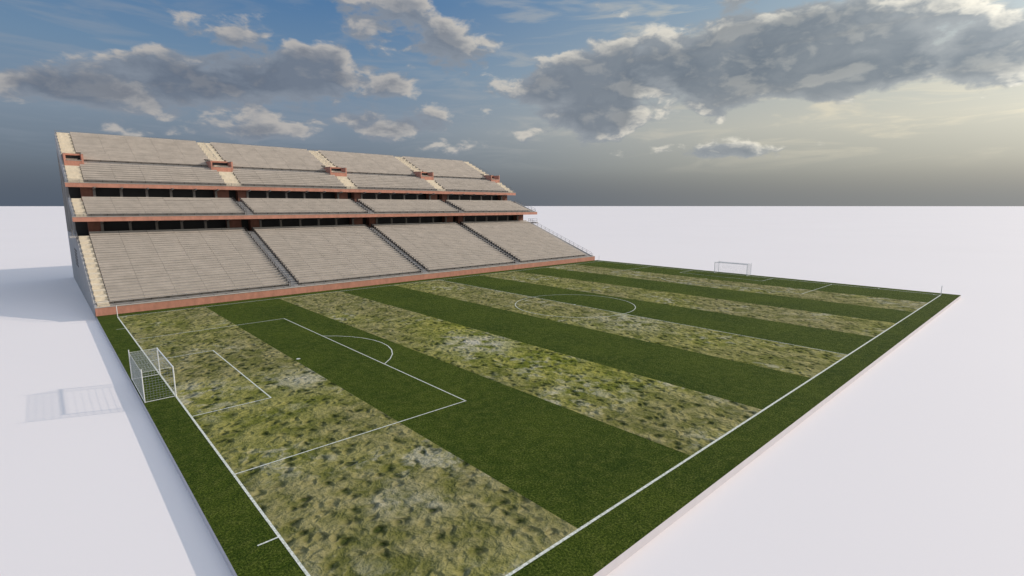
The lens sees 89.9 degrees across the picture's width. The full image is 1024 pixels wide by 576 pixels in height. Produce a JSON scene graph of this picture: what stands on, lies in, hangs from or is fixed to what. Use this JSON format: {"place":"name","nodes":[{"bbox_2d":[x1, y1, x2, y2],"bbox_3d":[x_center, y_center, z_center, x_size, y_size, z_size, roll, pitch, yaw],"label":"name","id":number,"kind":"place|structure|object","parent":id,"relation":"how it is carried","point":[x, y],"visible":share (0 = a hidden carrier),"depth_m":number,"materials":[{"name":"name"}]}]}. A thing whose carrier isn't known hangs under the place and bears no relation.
{"place":"outdoors","nodes":[
{"label":"outdoors","id":0,"kind":"place"},
{"bbox_2d":[0,206,1023,575],"bbox_3d":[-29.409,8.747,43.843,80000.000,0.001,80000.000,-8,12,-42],"label":"ground","id":1,"kind":"structure","parent":0,"point":[906,458],"depth_m":36.15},
{"bbox_2d":[54,129,594,317],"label":"stadium grandstand","id":2,"kind":"object","parent":1,"relation":"on","point":[153,223],"visible":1,"depth_m":108.66,"materials":[{"name":"concrete"}]},
{"bbox_2d":[96,260,960,575],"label":"football pitch","id":3,"kind":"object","parent":1,"relation":"on","point":[592,418],"visible":1,"depth_m":39.99,"materials":[{"name":"green plant"}]},
{"bbox_2d":[128,348,176,402],"bbox_3d":[-30.159,7.037,42.873,2.134,2.696,7.440,-8,12,-42],"label":"football goal","id":4,"kind":"object","parent":3,"relation":"on","point":[141,377],"visible":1,"depth_m":41.86,"materials":[{"name":"white metal"}]},
{"bbox_2d":[714,261,751,275],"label":"football goal","id":5,"kind":"object","parent":3,"relation":"on","point":[747,265],"visible":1,"depth_m":115.56,"materials":[{"name":"white metal"}]},
{"bbox_2d":[0,0,1023,205],"label":"sky","id":6,"kind":"structure","parent":0,"point":[569,102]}
]}

